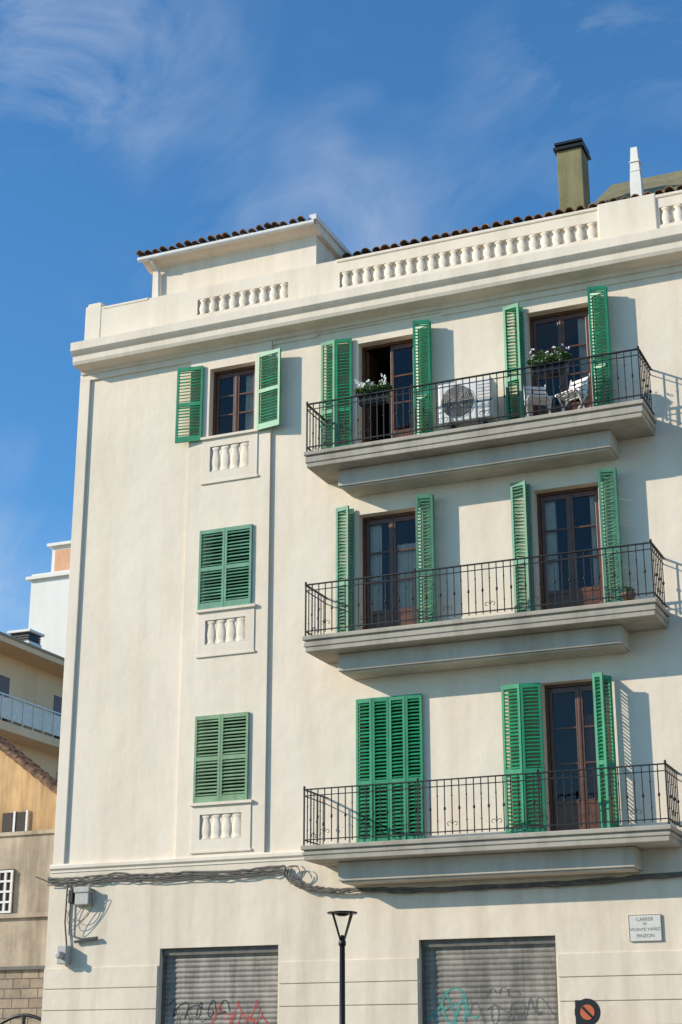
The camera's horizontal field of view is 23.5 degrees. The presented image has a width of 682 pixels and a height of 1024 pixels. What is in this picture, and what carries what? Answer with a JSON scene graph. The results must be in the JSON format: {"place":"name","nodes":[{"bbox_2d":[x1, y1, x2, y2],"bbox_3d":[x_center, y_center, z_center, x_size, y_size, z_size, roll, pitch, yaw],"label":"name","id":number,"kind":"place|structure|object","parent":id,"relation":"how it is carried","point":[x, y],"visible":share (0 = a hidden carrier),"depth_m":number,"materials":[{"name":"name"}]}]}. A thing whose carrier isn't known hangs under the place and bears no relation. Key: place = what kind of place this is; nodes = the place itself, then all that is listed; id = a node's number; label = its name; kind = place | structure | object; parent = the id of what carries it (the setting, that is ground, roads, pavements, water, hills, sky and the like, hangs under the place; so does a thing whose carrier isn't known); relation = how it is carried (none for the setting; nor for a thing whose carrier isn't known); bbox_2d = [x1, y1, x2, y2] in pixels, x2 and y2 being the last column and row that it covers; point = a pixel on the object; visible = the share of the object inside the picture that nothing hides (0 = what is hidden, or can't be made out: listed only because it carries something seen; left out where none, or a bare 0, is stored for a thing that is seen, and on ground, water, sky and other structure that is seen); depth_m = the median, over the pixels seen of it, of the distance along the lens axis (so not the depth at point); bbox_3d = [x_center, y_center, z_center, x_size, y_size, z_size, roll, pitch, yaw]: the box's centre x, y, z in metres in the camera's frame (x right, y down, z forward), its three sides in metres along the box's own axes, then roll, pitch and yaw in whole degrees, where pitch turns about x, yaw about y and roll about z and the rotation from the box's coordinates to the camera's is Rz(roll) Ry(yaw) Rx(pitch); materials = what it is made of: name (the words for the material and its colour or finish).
{"place":"outdoors","nodes":[
{"label":"outdoors","id":0,"kind":"place"},
{"bbox_2d":[0,812,25,913],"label":"window recess","id":1,"kind":"object","parent":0,"point":[7,822],"depth_m":36.59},
{"bbox_2d":[0,969,43,1023],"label":"brick wall","id":2,"kind":"structure","parent":0,"point":[21,991],"depth_m":34.51,"materials":[{"name":"beige brick"}]},
{"bbox_2d":[0,966,44,970],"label":"stone ledge","id":3,"kind":"object","parent":2,"relation":"on","point":[22,968],"depth_m":34.60,"materials":[{"name":"grey stone"}]},
{"bbox_2d":[0,917,47,966],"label":"rendered wall","id":4,"kind":"structure","parent":3,"relation":"on","point":[23,941],"depth_m":34.90,"materials":[{"name":"beige paint"}]},
{"bbox_2d":[0,829,54,918],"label":"wall coping","id":5,"kind":"object","parent":4,"relation":"on","point":[26,915],"depth_m":35.23,"materials":[{"name":"beige concrete"}]},
{"bbox_2d":[0,810,28,912],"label":"window grille","id":6,"kind":"object","parent":5,"relation":"attached to","point":[4,891],"depth_m":35.41,"materials":[{"name":"white metal"}]},
{"bbox_2d":[0,833,54,913],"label":"rendered wall","id":7,"kind":"structure","parent":5,"relation":"on","point":[28,858],"depth_m":35.37,"materials":[{"name":"beige paint"}]},
{"bbox_2d":[0,750,56,832],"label":"gable wall","id":8,"kind":"structure","parent":0,"point":[22,789],"depth_m":36.83,"materials":[{"name":"beige paint"}]},
{"bbox_2d":[0,736,57,793],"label":"coping tiles","id":9,"kind":"object","parent":8,"relation":"on","point":[30,766],"visible":0.48,"depth_m":37.05,"materials":[{"name":"ceramic"}]},
{"bbox_2d":[0,654,62,778],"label":"walls","id":10,"kind":"structure","parent":0,"point":[34,685],"depth_m":55.19,"materials":[{"name":"beige paint"}]},
{"bbox_2d":[0,720,59,755],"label":"balcony slab","id":11,"kind":"structure","parent":10,"relation":"attached to","point":[29,738],"depth_m":53.51,"materials":[{"name":"beige concrete"}]},
{"bbox_2d":[0,692,60,736],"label":"balcony rail","id":12,"kind":"object","parent":11,"relation":"on","point":[30,703],"visible":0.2,"depth_m":53.32,"materials":[{"name":"grey metal"}]},
{"bbox_2d":[0,695,60,736],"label":"balcony panel","id":13,"kind":"structure","parent":12,"relation":"attached to","point":[28,714],"depth_m":53.32,"materials":[{"name":"grey glass"}]},
{"bbox_2d":[0,675,61,738],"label":"balcony doors","id":14,"kind":"structure","parent":10,"relation":"attached to","point":[5,685],"depth_m":53.93,"materials":[{"name":"grey glass"}]},
{"bbox_2d":[0,635,63,677],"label":"roof slab","id":15,"kind":"structure","parent":10,"relation":"on","point":[26,654],"depth_m":54.27,"materials":[{"name":"beige paint"}]},
{"bbox_2d":[0,631,64,659],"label":"roof edge","id":16,"kind":"object","parent":15,"relation":"on","point":[31,645],"depth_m":53.65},
{"bbox_2d":[7,628,44,647],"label":"chimney stack","id":17,"kind":"object","parent":16,"relation":"on","point":[28,630],"visible":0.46,"depth_m":56.22,"materials":[{"name":"white paint"}]},
{"bbox_2d":[11,632,40,644],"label":"chimney louvre","id":18,"kind":"object","parent":17,"relation":"on","point":[29,636],"visible":0.64,"depth_m":56.22,"materials":[{"name":"black paint"}]},
{"bbox_2d":[26,540,70,657],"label":"white apartment building","id":19,"kind":"structure","parent":0,"point":[48,606],"depth_m":79.17,"materials":[{"name":"white paint"}]},
{"bbox_2d":[136,216,309,256],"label":"penthouse roof tiles","id":20,"kind":"object","parent":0,"point":[211,238],"visible":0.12,"depth_m":31.06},
{"bbox_2d":[206,531,420,838],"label":"shutters","id":21,"kind":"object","parent":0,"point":[366,709],"depth_m":37.03,"materials":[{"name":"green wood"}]},
{"bbox_2d":[137,214,352,296],"bbox_3d":[-1.296,-3.726,32.719,3.780,1.856,4.628,-8,-21,22],"label":"gutter and downpipe","id":22,"kind":"object","parent":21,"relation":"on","point":[313,219],"visible":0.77,"depth_m":31.02,"materials":[{"name":"white metal"}]},
{"bbox_2d":[152,236,337,297],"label":"stair penthouse wall","id":23,"kind":"structure","parent":21,"relation":"on","point":[280,257],"depth_m":31.06,"materials":[{"name":"white paint"}]},
{"bbox_2d":[142,221,344,274],"bbox_3d":[-1.278,-4.453,33.013,3.700,0.260,4.540,-8,-21,22],"label":"penthouse eave","id":24,"kind":"object","parent":23,"relation":"on","point":[326,239],"visible":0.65,"depth_m":31.06,"materials":[{"name":"white paint"}]},
{"bbox_2d":[36,865,681,944],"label":"facade cables","id":25,"kind":"object","parent":21,"relation":"attached to","point":[266,870],"visible":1,"depth_m":26.30,"materials":[{"name":"grey rubber"}]},
{"bbox_2d":[65,272,681,863],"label":"wall","id":26,"kind":"structure","parent":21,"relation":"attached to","point":[125,740],"depth_m":27.68,"materials":[{"name":"beige paint"}]},
{"bbox_2d":[175,341,272,856],"bbox_3d":[-1.965,1.428,28.703,1.650,9.355,0.270,-8,-21,22],"label":"window bay wall","id":27,"kind":"structure","parent":26,"relation":"attached to","point":[227,684],"depth_m":28.43,"materials":[{"name":"white paint"}]},
{"bbox_2d":[175,366,203,443],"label":"window shutter","id":28,"kind":"object","parent":27,"relation":"attached to","point":[192,438],"depth_m":30.00,"materials":[{"name":"green wood"}]},
{"bbox_2d":[193,712,248,802],"bbox_3d":[-2.023,4.146,27.604,1.012,1.490,0.052,-8,-21,22],"label":"window shutter","id":29,"kind":"object","parent":27,"relation":"attached to","point":[221,757],"depth_m":27.59,"materials":[{"name":"green wood"}]},
{"bbox_2d":[189,428,258,853],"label":"window apron panels","id":30,"kind":"object","parent":27,"relation":"attached to","point":[243,807],"visible":1,"depth_m":28.26,"materials":[{"name":"beige paint"}]},
{"bbox_2d":[197,524,252,609],"bbox_3d":[-2.033,0.967,28.709,1.032,1.460,0.052,-8,-21,22],"label":"window shutter","id":31,"kind":"object","parent":27,"relation":"attached to","point":[224,568],"depth_m":28.69,"materials":[{"name":"green wood"}]},
{"bbox_2d":[257,348,280,430],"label":"window shutter","id":32,"kind":"object","parent":27,"relation":"attached to","point":[268,424],"depth_m":29.37,"materials":[{"name":"green wood"}]},
{"bbox_2d":[320,338,351,448],"bbox_3d":[-0.088,-1.956,28.839,0.588,2.350,0.086,-7,-20,20],"label":"shutter","id":33,"kind":"object","parent":26,"relation":"attached to","point":[335,375],"visible":0.82,"depth_m":28.91,"materials":[{"name":"green paint"}]},
{"bbox_2d":[336,505,353,632],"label":"shutter","id":34,"kind":"object","parent":26,"relation":"attached to","point":[340,567],"visible":0.81,"depth_m":27.69,"materials":[{"name":"green paint"}]},
{"bbox_2d":[53,265,681,863],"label":"corner strip and frieze","id":35,"kind":"object","parent":26,"relation":"attached to","point":[61,819],"visible":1,"depth_m":29.40,"materials":[{"name":"white paint"}]},
{"bbox_2d":[70,224,681,375],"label":"cornice","id":36,"kind":"structure","parent":26,"relation":"on","point":[624,255],"depth_m":28.70,"materials":[{"name":"white paint"}]},
{"bbox_2d":[84,190,681,339],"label":"parapet piers and coping","id":37,"kind":"object","parent":36,"relation":"on","point":[627,216],"visible":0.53,"depth_m":27.85,"materials":[{"name":"white paint"}]},
{"bbox_2d":[100,193,681,336],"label":"parapet","id":38,"kind":"structure","parent":36,"relation":"on","point":[316,279],"depth_m":29.82,"materials":[{"name":"white paint"}]},
{"bbox_2d":[356,693,424,841],"bbox_3d":[0.778,4.147,26.355,1.153,2.390,0.060,-8,-21,22],"label":"shutter","id":39,"kind":"object","parent":26,"relation":"attached to","point":[372,735],"visible":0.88,"depth_m":26.38,"materials":[{"name":"green paint"}]},
{"bbox_2d":[219,318,605,800],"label":"rooms","id":40,"kind":"object","parent":26,"relation":"attached to","point":[564,711],"visible":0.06,"depth_m":29.32,"materials":[{"name":"black"}]},
{"bbox_2d":[212,307,615,830],"bbox_3d":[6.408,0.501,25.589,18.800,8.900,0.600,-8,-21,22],"label":"door and window frames","id":41,"kind":"structure","parent":26,"relation":"attached to","point":[369,365],"depth_m":27.31,"materials":[{"name":"brown wood"}]},
{"bbox_2d":[245,374,253,429],"bbox_3d":[-1.605,-2.000,29.905,0.300,1.250,0.030,-8,-21,22],"label":"curtain","id":42,"kind":"object","parent":41,"relation":"hanging from","point":[249,401],"visible":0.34,"depth_m":29.95,"materials":[{"name":"fabric"}]},
{"bbox_2d":[370,525,381,611],"bbox_3d":[0.570,1.205,27.867,0.290,2.160,0.030,-8,-21,22],"label":"curtain","id":43,"kind":"object","parent":41,"relation":"hanging from","point":[375,546],"visible":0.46,"depth_m":27.97,"materials":[{"name":"fabric"}]},
{"bbox_2d":[397,543,416,608],"bbox_3d":[1.153,1.340,27.555,0.500,1.700,0.030,-8,-21,22],"label":"curtain","id":44,"kind":"object","parent":41,"relation":"hanging from","point":[406,561],"visible":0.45,"depth_m":27.68,"materials":[{"name":"white fabric"}]},
{"bbox_2d":[544,501,558,590],"bbox_3d":[3.415,0.806,26.715,0.260,2.160,0.030,-8,-21,22],"label":"curtain","id":45,"kind":"object","parent":41,"relation":"hanging from","point":[550,524],"visible":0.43,"depth_m":26.80,"materials":[{"name":"fabric"}]},
{"bbox_2d":[577,317,588,399],"bbox_3d":[4.140,-2.335,27.485,0.250,2.200,0.030,-8,-21,22],"label":"curtain","id":46,"kind":"object","parent":41,"relation":"hanging from","point":[582,335],"visible":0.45,"depth_m":27.67,"materials":[{"name":"grey fabric"}]},
{"bbox_2d":[590,496,598,585],"bbox_3d":[4.159,0.702,26.413,0.200,2.160,0.029,-8,-21,22],"label":"curtain","id":47,"kind":"object","parent":41,"relation":"hanging from","point":[594,535],"visible":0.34,"depth_m":26.53,"materials":[{"name":"fabric"}]},
{"bbox_2d":[584,713,610,798],"bbox_3d":[4.012,4.058,25.317,0.480,1.900,0.030,-8,-21,22],"label":"curtain","id":48,"kind":"object","parent":41,"relation":"hanging from","point":[590,744],"visible":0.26,"depth_m":25.47,"materials":[{"name":"white fabric"}]},
{"bbox_2d":[413,319,432,434],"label":"shutter","id":49,"kind":"object","parent":26,"relation":"attached to","point":[419,325],"visible":0.77,"depth_m":28.17,"materials":[{"name":"green paint"}]},
{"bbox_2d":[415,494,436,623],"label":"shutter","id":50,"kind":"object","parent":26,"relation":"attached to","point":[421,499],"visible":0.82,"depth_m":27.07,"materials":[{"name":"green paint"}]},
{"bbox_2d":[199,204,681,839],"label":"balusters","id":51,"kind":"object","parent":26,"relation":"attached to","point":[223,460],"visible":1,"depth_m":28.70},
{"bbox_2d":[338,430,642,885],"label":"balcony corbels","id":52,"kind":"object","parent":26,"relation":"attached to","point":[560,452],"visible":1,"depth_m":25.90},
{"bbox_2d":[301,399,681,866],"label":"balcony slabs","id":53,"kind":"structure","parent":26,"relation":"attached to","point":[628,420],"depth_m":25.70,"materials":[{"name":"beige concrete"}]},
{"bbox_2d":[438,377,497,429],"bbox_3d":[2.127,-1.685,27.406,0.940,1.000,0.372,-8,-21,22],"label":"air conditioner","id":54,"kind":"object","parent":53,"relation":"on","point":[473,400],"visible":0.8,"depth_m":27.30,"materials":[{"name":"white paint"}]},
{"bbox_2d":[303,346,681,845],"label":"balcony railings","id":55,"kind":"object","parent":53,"relation":"on","point":[641,357],"visible":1,"depth_m":25.79,"materials":[{"name":"black metal"}]},
{"bbox_2d":[354,373,392,407],"bbox_3d":[0.550,-2.050,27.770,0.685,0.468,0.369,-8,-21,22],"label":"flower planter","id":56,"kind":"object","parent":55,"relation":"on","point":[368,388],"visible":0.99,"depth_m":27.68,"materials":[{"name":"black paint"}]},
{"bbox_2d":[527,343,573,378],"bbox_3d":[3.400,-2.454,26.623,0.771,0.480,0.362,-8,-21,22],"label":"flower planter","id":57,"kind":"object","parent":55,"relation":"on","point":[548,357],"visible":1,"depth_m":26.54,"materials":[{"name":"black paint"}]},
{"bbox_2d":[523,384,552,416],"bbox_3d":[3.234,-1.786,26.899,0.410,0.871,0.463,2,-19,-5],"label":"folding chair","id":58,"kind":"object","parent":53,"relation":"on","point":[536,399],"visible":0.68,"depth_m":26.94,"materials":[{"name":"white paint"}]},
{"bbox_2d":[555,373,589,411],"bbox_3d":[3.785,-1.863,26.677,0.463,0.871,0.409,17,-26,-41],"label":"folding chair","id":59,"kind":"object","parent":53,"relation":"on","point":[578,392],"visible":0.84,"depth_m":26.71,"materials":[{"name":"white paint"}]},
{"bbox_2d":[621,586,635,600],"bbox_3d":[4.402,1.287,25.071,0.244,0.309,0.216,12,-23,-32],"label":"plant pot","id":60,"kind":"object","parent":53,"relation":"on","point":[626,592],"visible":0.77,"depth_m":25.00,"materials":[{"name":"ceramic"}]},
{"bbox_2d":[503,303,526,419],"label":"shutter","id":61,"kind":"object","parent":26,"relation":"attached to","point":[515,308],"visible":0.81,"depth_m":27.62,"materials":[{"name":"green paint"}]},
{"bbox_2d":[510,480,534,612],"bbox_3d":[2.935,0.641,26.500,0.302,2.350,0.233,-8,-21,22],"label":"shutter","id":62,"kind":"object","parent":26,"relation":"attached to","point":[524,487],"visible":0.81,"depth_m":26.53,"materials":[{"name":"green paint"}]},
{"bbox_2d":[501,683,545,833],"bbox_3d":[2.837,3.849,25.494,0.639,2.390,0.091,-7,-20,19],"label":"shutter","id":63,"kind":"object","parent":26,"relation":"attached to","point":[520,688],"visible":0.9,"depth_m":25.52,"materials":[{"name":"green paint"}]},
{"bbox_2d":[587,285,613,406],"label":"shutter","id":64,"kind":"object","parent":26,"relation":"attached to","point":[597,291],"visible":0.74,"depth_m":26.97,"materials":[{"name":"green paint"}]},
{"bbox_2d":[592,672,619,827],"bbox_3d":[4.027,3.642,24.895,0.170,2.390,0.358,-13,-23,33],"label":"shutter","id":65,"kind":"object","parent":26,"relation":"attached to","point":[598,680],"visible":0.88,"depth_m":24.86,"materials":[{"name":"green paint"}]},
{"bbox_2d":[597,467,623,602],"bbox_3d":[4.280,0.440,25.916,0.310,2.350,0.303,-8,-21,22],"label":"shutter","id":66,"kind":"object","parent":26,"relation":"attached to","point":[603,473],"visible":0.88,"depth_m":25.90,"materials":[{"name":"green paint"}]},
{"bbox_2d":[557,147,681,212],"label":"olive roof block and chimney","id":67,"kind":"structure","parent":21,"relation":"on","point":[573,179],"depth_m":31.55,"materials":[{"name":"green paint"}]},
{"bbox_2d":[553,137,590,160],"bbox_3d":[4.501,-7.020,31.879,0.590,0.170,0.620,-8,-21,22],"label":"chimney cap","id":68,"kind":"object","parent":67,"relation":"on","point":[569,144],"visible":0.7,"depth_m":31.65,"materials":[{"name":"black paint"}]},
{"bbox_3d":[9.573,-5.138,29.445,19.000,2.420,4.000,-8,-21,22],"label":"attic wall","id":69,"kind":"object","parent":21,"relation":"on","visible":0},
{"bbox_2d":[342,184,681,257],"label":"roof tiles","id":70,"kind":"object","parent":69,"relation":"on","point":[518,219],"visible":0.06,"depth_m":30.16,"materials":[{"name":"ceramic"}]},
{"bbox_2d":[629,147,643,195],"bbox_3d":[5.565,-5.345,30.528,0.240,3.280,0.240,-8,-21,22],"label":"white vent stack","id":71,"kind":"object","parent":69,"relation":"attached to","point":[636,184],"visible":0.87,"depth_m":30.80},
{"bbox_2d":[0,0,681,635],"label":"sky","id":72,"kind":"structure","parent":0,"point":[127,127],"materials":[{"name":"blue"}]},
{"label":"road","id":73,"kind":"structure","parent":0,"visible":0},
{"bbox_2d":[0,1013,40,1023],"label":"street lamp","id":74,"kind":"object","parent":73,"relation":"on","point":[23,1015],"visible":0.83,"depth_m":28.79,"materials":[{"name":"grey metal"}]},
{"bbox_2d":[327,911,356,1023],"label":"street lamp","id":75,"kind":"object","parent":73,"relation":"on","point":[342,942],"visible":1,"depth_m":20.48,"materials":[{"name":"black metal"}]},
{"label":"ground","id":76,"kind":"structure","parent":0,"visible":0},
{"bbox_2d":[44,848,681,1023],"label":"ground floor wall","id":77,"kind":"structure","parent":76,"relation":"on","point":[136,923],"depth_m":25.97,"materials":[{"name":"paint"}]},
{"bbox_2d":[55,937,97,964],"bbox_3d":[-4.450,7.346,27.432,0.703,0.430,0.284,-8,-21,22],"label":"security camera","id":78,"kind":"object","parent":77,"relation":"attached to","point":[63,954],"visible":1,"depth_m":27.49,"materials":[{"name":"grey plastic"}]},
{"bbox_2d":[68,886,92,905],"bbox_3d":[-4.428,6.526,27.801,0.440,0.300,0.170,-8,-21,22],"label":"junction box","id":79,"kind":"object","parent":77,"relation":"attached to","point":[81,896],"visible":1,"depth_m":27.73,"materials":[{"name":"grey plastic"}]},
{"bbox_2d":[161,945,277,1023],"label":"roller shutter housing","id":80,"kind":"object","parent":77,"relation":"attached to","point":[221,950],"visible":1,"depth_m":26.75,"materials":[{"name":"grey metal"}]},
{"bbox_2d":[176,1014,213,1023],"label":"graffiti","id":81,"kind":"object","parent":80,"relation":"attached to","point":[191,1018],"visible":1,"depth_m":26.56,"materials":[{"name":"paint"}]},
{"bbox_2d":[170,1000,229,1018],"bbox_3d":[-2.298,8.073,26.557,1.118,0.306,0.014,-8,-21,22],"label":"graffiti","id":82,"kind":"object","parent":80,"relation":"attached to","point":[201,1008],"visible":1,"depth_m":26.55,"materials":[{"name":"paint"}]},
{"bbox_2d":[164,952,277,1023],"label":"roller shutter slats","id":83,"kind":"object","parent":80,"relation":"in","point":[246,980],"visible":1,"depth_m":26.52,"materials":[{"name":"grey metal"}]},
{"bbox_2d":[211,1000,268,1023],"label":"graffiti","id":84,"kind":"object","parent":80,"relation":"attached to","point":[234,1015],"visible":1,"depth_m":26.27,"materials":[{"name":"red paint"}]},
{"bbox_2d":[223,1013,267,1023],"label":"graffiti","id":85,"kind":"object","parent":80,"relation":"attached to","point":[246,1015],"visible":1,"depth_m":26.21,"materials":[{"name":"red paint"}]},
{"bbox_2d":[41,950,681,1023],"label":"rusticated courses","id":86,"kind":"object","parent":77,"relation":"attached to","point":[373,995],"visible":1,"depth_m":25.37,"materials":[{"name":"paint"}]},
{"bbox_2d":[50,829,681,872],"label":"string course","id":87,"kind":"object","parent":77,"relation":"on","point":[185,861],"visible":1,"depth_m":27.32,"materials":[{"name":"white paint"}]},
{"bbox_2d":[421,936,558,1023],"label":"door frame","id":88,"kind":"object","parent":77,"relation":"attached to","point":[489,941],"visible":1,"depth_m":25.01,"materials":[{"name":"grey metal"}]},
{"bbox_2d":[427,988,467,1023],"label":"graffiti","id":89,"kind":"object","parent":88,"relation":"attached to","point":[432,1014],"visible":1,"depth_m":24.97,"materials":[{"name":"teal paint"}]},
{"bbox_2d":[425,944,557,1023],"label":"roller shutter slats","id":90,"kind":"object","parent":88,"relation":"in","point":[478,973],"visible":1,"depth_m":24.80,"materials":[{"name":"grey metal"}]},
{"bbox_2d":[436,1000,479,1023],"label":"graffiti","id":91,"kind":"object","parent":90,"relation":"on","point":[457,1012],"visible":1,"depth_m":24.88,"materials":[{"name":"teal paint"}]},
{"bbox_2d":[465,1001,524,1023],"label":"graffiti","id":92,"kind":"object","parent":90,"relation":"on","point":[491,1007],"visible":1,"depth_m":24.65,"materials":[{"name":"paint"}]},
{"bbox_2d":[487,987,520,995],"bbox_3d":[2.454,7.239,24.691,0.546,0.140,0.014,-8,-21,22],"label":"graffiti","id":93,"kind":"object","parent":90,"relation":"attached to","point":[505,988],"visible":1,"depth_m":24.70,"materials":[{"name":"paint"}]},
{"bbox_2d":[508,997,556,1021],"bbox_3d":[2.857,7.427,24.443,0.752,0.350,0.014,-8,-21,22],"label":"graffiti","id":94,"kind":"object","parent":90,"relation":"on","point":[555,1015],"visible":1,"depth_m":24.46,"materials":[{"name":"paint"}]},
{"bbox_2d":[628,914,661,941],"bbox_3d":[4.460,6.098,23.998,0.480,0.380,0.027,-8,-21,22],"label":"street name sign","id":95,"kind":"object","parent":77,"relation":"attached to","point":[646,927],"visible":1,"depth_m":23.99,"materials":[{"name":"ceramic"}]},
{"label":"pavement","id":96,"kind":"structure","parent":0,"visible":0},
{"bbox_2d":[575,998,600,1023],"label":"traffic sign","id":97,"kind":"object","parent":96,"relation":"on","point":[587,1011],"visible":1,"depth_m":23.42,"materials":[{"name":"black metal"}]}
]}

